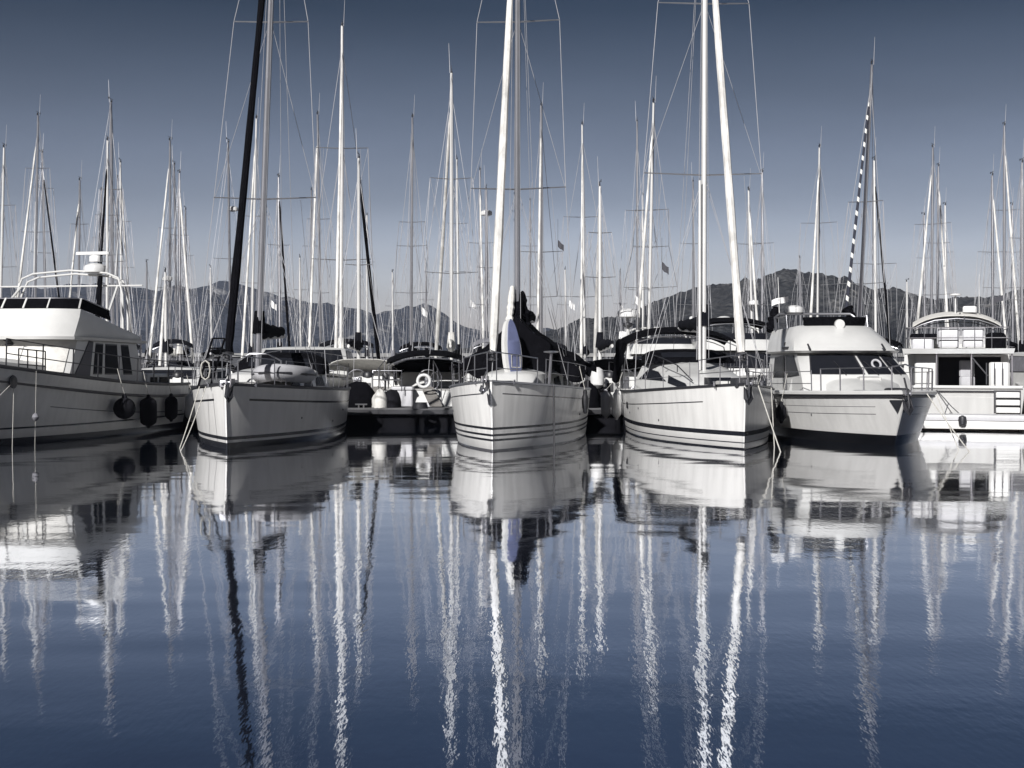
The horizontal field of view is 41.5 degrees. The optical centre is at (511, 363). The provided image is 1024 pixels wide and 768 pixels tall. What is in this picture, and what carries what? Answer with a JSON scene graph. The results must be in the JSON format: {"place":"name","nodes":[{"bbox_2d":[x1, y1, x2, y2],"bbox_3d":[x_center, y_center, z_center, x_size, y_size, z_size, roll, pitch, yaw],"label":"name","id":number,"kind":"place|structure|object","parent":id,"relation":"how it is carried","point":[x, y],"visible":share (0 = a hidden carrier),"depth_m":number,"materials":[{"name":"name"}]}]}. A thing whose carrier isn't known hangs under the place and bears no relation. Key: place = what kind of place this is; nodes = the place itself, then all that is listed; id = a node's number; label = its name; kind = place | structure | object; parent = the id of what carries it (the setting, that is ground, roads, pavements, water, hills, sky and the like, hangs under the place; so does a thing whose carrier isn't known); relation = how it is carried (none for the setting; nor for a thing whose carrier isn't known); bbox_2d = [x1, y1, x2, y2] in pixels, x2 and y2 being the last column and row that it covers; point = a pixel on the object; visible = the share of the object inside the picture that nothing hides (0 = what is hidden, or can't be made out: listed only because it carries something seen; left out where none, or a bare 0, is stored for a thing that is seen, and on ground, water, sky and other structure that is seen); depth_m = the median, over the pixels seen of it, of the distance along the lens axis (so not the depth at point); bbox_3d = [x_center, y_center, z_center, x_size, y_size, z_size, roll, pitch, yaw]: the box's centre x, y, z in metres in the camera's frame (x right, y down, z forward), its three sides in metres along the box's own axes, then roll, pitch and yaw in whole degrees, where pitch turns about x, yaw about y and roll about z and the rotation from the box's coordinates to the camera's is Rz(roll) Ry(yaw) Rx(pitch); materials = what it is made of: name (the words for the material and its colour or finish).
{"place":"outdoors","nodes":[
{"label":"outdoors","id":0,"kind":"place"},
{"bbox_2d":[2,281,553,352],"bbox_3d":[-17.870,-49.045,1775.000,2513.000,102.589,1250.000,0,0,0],"label":"mountains","id":1,"kind":"structure","parent":0,"point":[351,322],"depth_m":1357.04,"materials":[{"name":"stone"}]},
{"bbox_2d":[412,402,427,408],"bbox_3d":[-2.562,1.155,37.600,0.476,0.171,0.476,0,0,0],"label":"hose coil","id":2,"kind":"object","parent":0,"point":[419,405],"visible":1,"depth_m":37.43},
{"bbox_2d":[0,426,1023,767],"bbox_3d":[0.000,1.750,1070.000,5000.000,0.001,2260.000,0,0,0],"label":"water","id":3,"kind":"structure","parent":0,"point":[442,596],"depth_m":9.86,"materials":[{"name":"blue liquid"}]},
{"bbox_2d":[0,125,20,297],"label":"sailboat","id":4,"kind":"object","parent":3,"relation":"on","point":[2,182],"visible":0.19,"depth_m":58.09,"materials":[{"name":"white metal"}]},
{"bbox_2d":[15,110,60,296],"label":"sailboat","id":5,"kind":"object","parent":3,"relation":"on","point":[36,152],"visible":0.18,"depth_m":63.06,"materials":[{"name":"white metal"}]},
{"bbox_2d":[24,133,61,296],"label":"sailboat","id":6,"kind":"object","parent":3,"relation":"on","point":[44,204],"visible":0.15,"depth_m":67.94,"materials":[{"name":"white metal"}]},
{"bbox_2d":[64,166,94,301],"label":"sailboat","id":7,"kind":"object","parent":3,"relation":"on","point":[78,218],"visible":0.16,"depth_m":66.06,"materials":[{"name":"white metal"}]},
{"bbox_2d":[0,222,190,446],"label":"trawler yacht","id":8,"kind":"object","parent":3,"relation":"on","point":[63,360],"visible":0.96,"depth_m":31.28,"materials":[{"name":"white metal"}]},
{"bbox_2d":[113,369,135,418],"bbox_3d":[-9.186,0.709,31.997,0.520,1.202,0.512,0,0,0],"label":"fender","id":9,"kind":"object","parent":8,"relation":"hanging from","point":[124,406],"visible":1,"depth_m":31.83,"materials":[{"name":"rubber"}]},
{"bbox_2d":[140,371,156,427],"bbox_3d":[-9.022,0.888,33.496,0.420,1.412,0.420,0,0,0],"label":"fender","id":10,"kind":"object","parent":8,"relation":"hanging from","point":[148,411],"visible":1,"depth_m":33.34,"materials":[{"name":"rubber"}]},
{"bbox_2d":[164,374,177,421],"bbox_3d":[-8.871,0.867,35.136,0.340,1.272,0.340,0,0,0],"label":"fender","id":11,"kind":"object","parent":8,"relation":"hanging from","point":[171,407],"visible":1,"depth_m":35.01,"materials":[{"name":"rubber"}]},
{"bbox_2d":[185,373,195,421],"bbox_3d":[-8.724,0.909,36.735,0.340,1.322,0.340,0,0,0],"label":"fender","id":12,"kind":"object","parent":8,"relation":"hanging from","point":[189,401],"visible":0.77,"depth_m":36.59,"materials":[{"name":"plastic"}]},
{"bbox_2d":[86,185,117,324],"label":"sailboat","id":13,"kind":"object","parent":3,"relation":"on","point":[100,226],"visible":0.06,"depth_m":72.05,"materials":[{"name":"white metal"}]},
{"bbox_2d":[79,80,143,366],"bbox_3d":[-17.774,-5.200,58.861,2.974,14.800,9.802,0,0,2],"label":"sailboat","id":14,"kind":"object","parent":3,"relation":"on","point":[112,154],"visible":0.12,"depth_m":59.84,"materials":[{"name":"white metal"}]},
{"bbox_2d":[88,126,142,368],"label":"sailboat","id":15,"kind":"object","parent":3,"relation":"on","point":[106,225],"visible":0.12,"depth_m":56.07,"materials":[{"name":"white metal"}]},
{"bbox_2d":[103,160,142,363],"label":"sailboat","id":16,"kind":"object","parent":3,"relation":"on","point":[117,234],"visible":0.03,"depth_m":74.06,"materials":[{"name":"white metal"}]},
{"bbox_2d":[103,144,143,367],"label":"sailboat","id":17,"kind":"object","parent":3,"relation":"on","point":[122,216],"visible":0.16,"depth_m":66.87,"materials":[{"name":"white metal"}]},
{"bbox_2d":[137,259,162,361],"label":"sailboat","id":18,"kind":"object","parent":3,"relation":"on","point":[153,355],"visible":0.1,"depth_m":80.05,"materials":[{"name":"white metal"}]},
{"bbox_2d":[143,267,193,367],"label":"sailboat","id":19,"kind":"object","parent":3,"relation":"on","point":[163,345],"visible":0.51,"depth_m":52.09,"materials":[{"name":"white metal"}]},
{"bbox_2d":[142,151,194,368],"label":"sailboat","id":20,"kind":"object","parent":3,"relation":"on","point":[175,275],"visible":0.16,"depth_m":69.86,"materials":[{"name":"white metal"}]},
{"bbox_2d":[142,132,199,367],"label":"sailboat","id":21,"kind":"object","parent":3,"relation":"on","point":[187,353],"visible":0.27,"depth_m":62.99,"materials":[{"name":"white metal"}]},
{"bbox_2d":[150,161,200,366],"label":"sailboat","id":22,"kind":"object","parent":3,"relation":"on","point":[178,351],"visible":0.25,"depth_m":60.00,"materials":[{"name":"white metal"}]},
{"bbox_2d":[142,365,227,393],"bbox_3d":[-11.976,1.092,47.001,3.323,2.215,9.502,0,0,6],"label":"motor yacht","id":23,"kind":"object","parent":3,"relation":"on","point":[189,371],"visible":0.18,"depth_m":46.75,"materials":[{"name":"white plastic"}]},
{"bbox_2d":[171,206,202,360],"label":"sailboat","id":24,"kind":"object","parent":3,"relation":"on","point":[186,313],"visible":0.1,"depth_m":75.86,"materials":[{"name":"white metal"}]},
{"bbox_2d":[180,386,205,451],"bbox_3d":[-6.525,1.261,27.301,0.022,1.594,1.458,0,0,14],"label":"mooring rope","id":25,"kind":"object","parent":3,"relation":"in","point":[194,419],"visible":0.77,"depth_m":27.49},
{"bbox_2d":[196,264,222,360],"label":"sailboat","id":26,"kind":"object","parent":3,"relation":"on","point":[203,353],"visible":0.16,"depth_m":79.84,"materials":[{"name":"white metal"}]},
{"bbox_2d":[195,131,249,373],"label":"sailboat","id":27,"kind":"object","parent":3,"relation":"on","point":[215,352],"visible":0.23,"depth_m":63.85,"materials":[{"name":"white metal"}]},
{"bbox_2d":[224,97,275,366],"bbox_3d":[-12.062,-5.049,63.107,2.907,14.498,9.584,0,0,-4],"label":"sailboat","id":28,"kind":"object","parent":3,"relation":"on","point":[254,216],"visible":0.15,"depth_m":61.98,"materials":[{"name":"white metal"}]},
{"bbox_2d":[191,0,350,448],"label":"sailboat","id":29,"kind":"object","parent":3,"relation":"on","point":[239,407],"visible":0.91,"depth_m":29.80,"materials":[{"name":"white plastic"}]},
{"bbox_2d":[180,386,199,447],"bbox_3d":[-6.775,1.260,28.150,0.560,1.586,0.022,0,0,-34],"label":"mooring rope","id":30,"kind":"object","parent":29,"relation":"hanging from","point":[190,416],"visible":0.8,"depth_m":28.18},
{"bbox_2d":[252,364,316,382],"bbox_3d":[-5.130,0.215,30.208,1.366,0.450,2.296,0,0,0],"label":"inflatable dinghy","id":31,"kind":"object","parent":29,"relation":"on","point":[293,373],"visible":0.95,"depth_m":29.30,"materials":[{"name":"rubber"}]},
{"bbox_2d":[262,169,298,347],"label":"sailboat","id":32,"kind":"object","parent":3,"relation":"on","point":[279,343],"visible":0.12,"depth_m":59.99,"materials":[{"name":"white metal"}]},
{"bbox_2d":[286,254,314,346],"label":"sailboat","id":33,"kind":"object","parent":3,"relation":"on","point":[300,299],"visible":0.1,"depth_m":73.84,"materials":[{"name":"white metal"}]},
{"bbox_2d":[262,347,355,386],"bbox_3d":[-6.933,0.805,45.001,3.730,2.790,10.502,0,0,-4],"label":"motor yacht","id":34,"kind":"object","parent":3,"relation":"on","point":[331,355],"visible":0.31,"depth_m":44.11,"materials":[{"name":"white plastic"}]},
{"bbox_2d":[295,187,327,346],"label":"sailboat","id":35,"kind":"object","parent":3,"relation":"on","point":[310,229],"visible":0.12,"depth_m":75.09,"materials":[{"name":"white metal"}]},
{"bbox_2d":[297,94,345,346],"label":"sailboat","id":36,"kind":"object","parent":3,"relation":"on","point":[317,175],"visible":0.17,"depth_m":61.01,"materials":[{"name":"white metal"}]},
{"bbox_2d":[306,1,376,358],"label":"sailboat","id":37,"kind":"object","parent":3,"relation":"on","point":[339,259],"visible":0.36,"depth_m":50.01,"materials":[{"name":"white metal"}]},
{"bbox_2d":[327,138,403,390],"bbox_3d":[-4.861,-2.869,44.630,2.900,10.136,8.960,0,0,0],"label":"sailboat","id":38,"kind":"object","parent":3,"relation":"on","point":[359,366],"visible":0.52,"depth_m":45.44,"materials":[{"name":"white metal"}]},
{"bbox_2d":[353,198,382,358],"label":"sailboat","id":39,"kind":"object","parent":3,"relation":"on","point":[366,354],"visible":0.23,"depth_m":77.01,"materials":[{"name":"white metal"}]},
{"bbox_2d":[380,269,406,364],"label":"sailboat","id":40,"kind":"object","parent":3,"relation":"on","point":[393,352],"visible":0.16,"depth_m":82.04,"materials":[{"name":"white metal"}]},
{"bbox_2d":[182,404,623,425],"bbox_3d":[-2.450,1.664,39.365,30.100,1.072,2.470,0,0,0],"label":"pontoon","id":41,"kind":"object","parent":3,"relation":"on","point":[410,416],"visible":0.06,"depth_m":38.32,"materials":[{"name":"black metal"}]},
{"bbox_2d":[172,372,183,382],"bbox_3d":[-9.698,0.734,39.200,0.320,1.022,0.312,0,0,0],"label":"power pedestal","id":42,"kind":"object","parent":41,"relation":"on","point":[176,378],"visible":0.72,"depth_m":39.08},
{"bbox_2d":[343,381,374,407],"bbox_3d":[-4.515,0.872,38.900,1.140,0.754,0.689,0,0,0],"label":"tarpaulin","id":43,"kind":"object","parent":41,"relation":"on","point":[362,393],"visible":0.62,"depth_m":38.64,"materials":[{"name":"black fabric"}]},
{"bbox_2d":[362,372,373,387],"bbox_3d":[-4.181,0.734,39.200,0.320,1.022,0.312,0,0,0],"label":"power pedestal","id":44,"kind":"object","parent":41,"relation":"on","point":[367,377],"visible":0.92,"depth_m":39.08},
{"bbox_2d":[372,360,384,392],"bbox_3d":[-4.098,0.554,39.841,0.364,1.342,1.700,0,0,8],"label":"gangplank","id":45,"kind":"object","parent":41,"relation":"on","point":[375,389],"visible":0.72,"depth_m":40.33,"materials":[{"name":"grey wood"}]},
{"bbox_2d":[372,389,386,407],"bbox_3d":[-3.774,0.977,38.600,0.480,0.563,0.689,0,0,0],"label":"sail bag","id":46,"kind":"object","parent":41,"relation":"on","point":[379,398],"visible":1,"depth_m":38.33,"materials":[{"name":"white fabric"}]},
{"bbox_2d":[385,389,400,407],"bbox_3d":[-3.478,0.992,38.800,0.600,0.535,0.689,0,0,0],"label":"bundle","id":47,"kind":"object","parent":41,"relation":"on","point":[393,399],"visible":0.8,"depth_m":38.54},
{"bbox_2d":[391,386,414,405],"bbox_3d":[-3.238,0.955,40.100,0.660,0.580,0.660,0,0,0],"label":"dock box","id":48,"kind":"object","parent":41,"relation":"on","point":[406,394],"visible":0.8,"depth_m":39.80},
{"bbox_2d":[422,360,441,406],"bbox_3d":[-2.365,0.554,39.732,0.364,1.342,1.700,0,0,-12],"label":"gangplank","id":49,"kind":"object","parent":41,"relation":"on","point":[431,396],"visible":0.97,"depth_m":39.69,"materials":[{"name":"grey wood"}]},
{"bbox_2d":[580,380,599,407],"bbox_3d":[2.173,0.853,38.600,0.680,0.817,0.689,0,0,0],"label":"tarpaulin","id":50,"kind":"object","parent":41,"relation":"on","point":[594,400],"visible":0.52,"depth_m":38.37,"materials":[{"name":"black fabric"}]},
{"bbox_2d":[590,367,603,392],"bbox_3d":[2.430,0.670,38.600,0.422,1.160,0.440,0,0,0],"label":"outboard motor","id":51,"kind":"object","parent":41,"relation":"on","point":[597,379],"visible":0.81,"depth_m":38.43,"materials":[{"name":"white plastic"}]},
{"bbox_2d":[386,95,441,378],"bbox_3d":[-4.292,-4.706,59.039,2.754,13.812,9.091,0,0,3],"label":"sailboat","id":52,"kind":"object","parent":3,"relation":"on","point":[408,346],"visible":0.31,"depth_m":58.07,"materials":[{"name":"white metal"}]},
{"bbox_2d":[414,258,439,357],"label":"sailboat","id":53,"kind":"object","parent":3,"relation":"on","point":[425,337],"visible":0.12,"depth_m":79.85,"materials":[{"name":"white metal"}]},
{"bbox_2d":[377,56,489,406],"bbox_3d":[-2.480,-4.323,44.637,3.804,13.045,10.960,0,0,-2],"label":"sailboat","id":54,"kind":"object","parent":3,"relation":"on","point":[416,373],"visible":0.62,"depth_m":43.54,"materials":[{"name":"white metal"}]},
{"bbox_2d":[438,150,477,362],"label":"sailboat","id":55,"kind":"object","parent":3,"relation":"on","point":[458,346],"visible":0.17,"depth_m":65.86,"materials":[{"name":"white metal"}]},
{"bbox_2d":[460,153,499,355],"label":"sailboat","id":56,"kind":"object","parent":3,"relation":"on","point":[473,305],"visible":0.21,"depth_m":62.02,"materials":[{"name":"white metal"}]},
{"bbox_2d":[465,171,503,380],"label":"sailboat","id":57,"kind":"object","parent":3,"relation":"on","point":[486,213],"visible":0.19,"depth_m":55.85,"materials":[{"name":"white metal"}]},
{"bbox_2d":[138,353,904,366],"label":"quay wall","id":58,"kind":"structure","parent":3,"relation":"in","point":[589,357],"depth_m":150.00,"materials":[{"name":"concrete"}]},
{"bbox_2d":[449,0,596,450],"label":"sailboat","id":59,"kind":"object","parent":3,"relation":"on","point":[496,407],"visible":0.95,"depth_m":29.40,"materials":[{"name":"white plastic"}]},
{"bbox_2d":[501,319,521,371],"bbox_3d":[-0.021,-0.314,30.216,0.480,1.420,0.278,2,-7,-32],"label":"paddleboard","id":60,"kind":"object","parent":59,"relation":"on","point":[510,341],"visible":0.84,"depth_m":30.15,"materials":[{"name":"blue plastic"}]},
{"bbox_2d":[553,386,554,446],"bbox_3d":[0.888,1.257,28.564,0.044,1.589,0.142,0,0,-4],"label":"mooring rope","id":61,"kind":"object","parent":59,"relation":"hanging from","point":[553,416],"visible":0.83,"depth_m":28.55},
{"bbox_2d":[579,366,587,413],"bbox_3d":[1.634,0.584,30.510,0.194,1.072,0.149,0,0,38],"label":"fender","id":62,"kind":"object","parent":59,"relation":"hanging from","point":[585,401],"visible":1,"depth_m":30.45,"materials":[{"name":"black rubber"}]},
{"bbox_2d":[521,183,545,335],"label":"sailboat","id":63,"kind":"object","parent":3,"relation":"on","point":[529,253],"visible":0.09,"depth_m":74.05,"materials":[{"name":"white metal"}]},
{"bbox_2d":[521,98,567,348],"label":"sailboat","id":64,"kind":"object","parent":3,"relation":"on","point":[539,296],"visible":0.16,"depth_m":56.99,"materials":[{"name":"white metal"}]},
{"bbox_2d":[553,266,579,354],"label":"sailboat","id":65,"kind":"object","parent":3,"relation":"on","point":[565,298],"visible":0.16,"depth_m":77.84,"materials":[{"name":"white metal"}]},
{"bbox_2d":[556,116,611,361],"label":"sailboat","id":66,"kind":"object","parent":3,"relation":"on","point":[584,351],"visible":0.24,"depth_m":60.99,"materials":[{"name":"white metal"}]},
{"bbox_2d":[573,302,638,386],"bbox_3d":[3.133,0.018,47.001,3.227,4.364,9.002,0,0,4],"label":"motor yacht","id":67,"kind":"object","parent":3,"relation":"on","point":[629,314],"visible":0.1,"depth_m":46.98,"materials":[{"name":"white plastic"}]},
{"bbox_2d":[571,156,644,405],"bbox_3d":[3.259,-2.381,44.429,2.778,9.160,8.960,0,0,-4],"label":"sailboat","id":68,"kind":"object","parent":3,"relation":"on","point":[600,343],"visible":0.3,"depth_m":45.23,"materials":[{"name":"white metal"}]},
{"bbox_2d":[607,271,631,358],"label":"sailboat","id":69,"kind":"object","parent":3,"relation":"on","point":[621,285],"visible":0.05,"depth_m":83.83,"materials":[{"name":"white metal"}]},
{"bbox_2d":[613,105,659,356],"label":"sailboat","id":70,"kind":"object","parent":3,"relation":"on","point":[637,230],"visible":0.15,"depth_m":65.86,"materials":[{"name":"grey metal"}]},
{"bbox_2d":[629,191,658,337],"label":"sailboat","id":71,"kind":"object","parent":3,"relation":"on","point":[643,303],"visible":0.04,"depth_m":74.06,"materials":[{"name":"white metal"}]},
{"bbox_2d":[624,88,676,354],"bbox_3d":[5.284,-4.252,50.916,2.552,12.904,8.437,0,0,15],"label":"sailboat","id":72,"kind":"object","parent":3,"relation":"on","point":[665,268],"visible":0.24,"depth_m":49.98,"materials":[{"name":"white metal"}]},
{"bbox_2d":[624,327,691,359],"bbox_3d":[5.348,0.408,47.501,3.430,3.584,10.002,0,0,0],"label":"motor yacht","id":73,"kind":"object","parent":3,"relation":"on","point":[669,343],"visible":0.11,"depth_m":47.20,"materials":[{"name":"white plastic"}]},
{"bbox_2d":[612,0,774,448],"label":"sailboat","id":74,"kind":"object","parent":3,"relation":"on","point":[701,395],"visible":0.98,"depth_m":30.76,"materials":[{"name":"white plastic"}]},
{"bbox_2d":[601,372,621,418],"bbox_3d":[2.652,0.846,36.030,0.556,1.254,0.260,0,0,0],"label":"fender","id":75,"kind":"object","parent":74,"relation":"hanging from","point":[605,404],"visible":1,"depth_m":35.94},
{"bbox_2d":[611,372,622,419],"bbox_3d":[2.741,0.840,35.421,0.258,1.252,0.258,0,0,38],"label":"fender","id":76,"kind":"object","parent":74,"relation":"hanging from","point":[616,404],"visible":1,"depth_m":35.33,"materials":[{"name":"white plastic"}]},
{"bbox_2d":[771,388,774,446],"bbox_3d":[5.496,1.275,28.408,0.107,1.551,0.024,0,0,33],"label":"mooring rope","id":77,"kind":"object","parent":74,"relation":"hanging from","point":[772,417],"visible":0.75,"depth_m":28.41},
{"bbox_2d":[676,163,711,341],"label":"sailboat","id":78,"kind":"object","parent":3,"relation":"on","point":[693,254],"visible":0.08,"depth_m":69.87,"materials":[{"name":"grey metal"}]},
{"bbox_2d":[689,316,770,384],"bbox_3d":[7.516,0.236,45.501,3.627,3.927,10.502,0,0,2],"label":"motor yacht","id":79,"kind":"object","parent":3,"relation":"on","point":[759,339],"visible":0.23,"depth_m":44.86,"materials":[{"name":"white plastic"}]},
{"bbox_2d":[732,168,768,337],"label":"sailboat","id":80,"kind":"object","parent":3,"relation":"on","point":[750,265],"visible":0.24,"depth_m":60.03,"materials":[{"name":"white metal"}]},
{"bbox_2d":[744,157,778,332],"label":"sailboat","id":81,"kind":"object","parent":3,"relation":"on","point":[764,212],"visible":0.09,"depth_m":66.07,"materials":[{"name":"grey metal"}]},
{"bbox_2d":[758,385,780,451],"bbox_3d":[5.247,1.250,27.247,0.026,1.615,1.298,0,0,-15],"label":"mooring rope","id":82,"kind":"object","parent":3,"relation":"in","point":[769,419],"visible":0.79,"depth_m":27.35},
{"bbox_2d":[789,255,809,325],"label":"sailboat","id":83,"kind":"object","parent":3,"relation":"on","point":[800,289],"visible":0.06,"depth_m":84.07,"materials":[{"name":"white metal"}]},
{"bbox_2d":[796,126,839,324],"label":"sailboat","id":84,"kind":"object","parent":3,"relation":"on","point":[817,225],"visible":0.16,"depth_m":62.98,"materials":[{"name":"white metal"}]},
{"bbox_2d":[752,284,936,445],"bbox_3d":[8.160,-0.051,32.495,3.765,4.601,9.617,0,0,0],"label":"motor cruiser","id":85,"kind":"object","parent":3,"relation":"on","point":[847,380],"visible":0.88,"depth_m":31.59,"materials":[{"name":"white plastic"}]},
{"bbox_2d":[776,375,786,422],"bbox_3d":[6.326,0.810,31.720,0.255,1.171,0.255,0,0,-34],"label":"fender","id":86,"kind":"object","parent":85,"relation":"hanging from","point":[781,412],"visible":1,"depth_m":31.64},
{"bbox_2d":[833,39,902,366],"bbox_3d":[12.969,-4.827,49.966,2.808,14.052,9.264,0,0,25],"label":"sailboat","id":87,"kind":"object","parent":3,"relation":"on","point":[867,125],"visible":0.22,"depth_m":48.88,"materials":[{"name":"white metal"}]},
{"bbox_2d":[852,144,897,361],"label":"sailboat","id":88,"kind":"object","parent":3,"relation":"on","point":[875,205],"visible":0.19,"depth_m":57.02,"materials":[{"name":"grey metal"}]},
{"bbox_2d":[894,278,921,359],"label":"sailboat","id":89,"kind":"object","parent":3,"relation":"on","point":[906,312],"visible":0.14,"depth_m":81.84,"materials":[{"name":"white metal"}]},
{"bbox_2d":[898,209,935,369],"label":"sailboat","id":90,"kind":"object","parent":3,"relation":"on","point":[924,292],"visible":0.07,"depth_m":76.09,"materials":[{"name":"grey metal"}]},
{"bbox_2d":[908,135,956,354],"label":"sailboat","id":91,"kind":"object","parent":3,"relation":"on","point":[931,189],"visible":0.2,"depth_m":63.98,"materials":[{"name":"white metal"}]},
{"bbox_2d":[920,155,953,333],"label":"sailboat","id":92,"kind":"object","parent":3,"relation":"on","point":[946,304],"visible":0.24,"depth_m":68.01,"materials":[{"name":"white metal"}]},
{"bbox_2d":[926,202,959,334],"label":"sailboat","id":93,"kind":"object","parent":3,"relation":"on","point":[944,229],"visible":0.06,"depth_m":75.08,"materials":[{"name":"white metal"}]},
{"bbox_2d":[927,394,969,451],"bbox_3d":[8.985,1.340,27.450,0.026,1.440,2.161,0,0,-12],"label":"mooring rope","id":94,"kind":"object","parent":3,"relation":"in","point":[948,423],"visible":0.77,"depth_m":27.65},
{"bbox_2d":[902,293,1023,429],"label":"trawler yacht","id":95,"kind":"object","parent":3,"relation":"on","point":[972,387],"visible":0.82,"depth_m":36.55,"materials":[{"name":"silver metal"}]},
{"bbox_2d":[974,159,1011,340],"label":"sailboat","id":96,"kind":"object","parent":3,"relation":"on","point":[993,221],"visible":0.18,"depth_m":62.04,"materials":[{"name":"white metal"}]},
{"bbox_2d":[979,114,1019,341],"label":"sailboat","id":97,"kind":"object","parent":3,"relation":"on","point":[1005,180],"visible":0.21,"depth_m":62.02,"materials":[{"name":"white metal"}]},
{"bbox_2d":[995,187,1019,347],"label":"sailboat","id":98,"kind":"object","parent":3,"relation":"on","point":[1012,290],"visible":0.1,"depth_m":75.06,"materials":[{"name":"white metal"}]},
{"bbox_2d":[1000,144,1023,351],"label":"sailboat","id":99,"kind":"object","parent":3,"relation":"on","point":[1019,347],"visible":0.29,"depth_m":55.06,"materials":[{"name":"white metal"}]},
{"bbox_2d":[1009,352,1023,413],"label":"motor yacht","id":100,"kind":"object","parent":3,"relation":"on","point":[1018,367],"visible":0.16,"depth_m":39.80,"materials":[{"name":"white plastic"}]},
{"bbox_2d":[0,0,1023,332],"label":"sky","id":101,"kind":"structure","parent":0,"point":[952,71],"materials":[{"name":"blue"}]},
{"bbox_2d":[604,372,614,398],"bbox_3d":[2.846,0.734,39.200,0.320,1.022,0.312,0,0,0],"label":"power pedestal","id":102,"kind":"object","parent":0,"point":[608,379],"visible":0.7,"depth_m":39.08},
{"bbox_2d":[444,268,1019,352],"bbox_3d":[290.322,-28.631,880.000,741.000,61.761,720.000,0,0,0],"label":"hill","id":103,"kind":"structure","parent":0,"point":[721,304],"depth_m":630.81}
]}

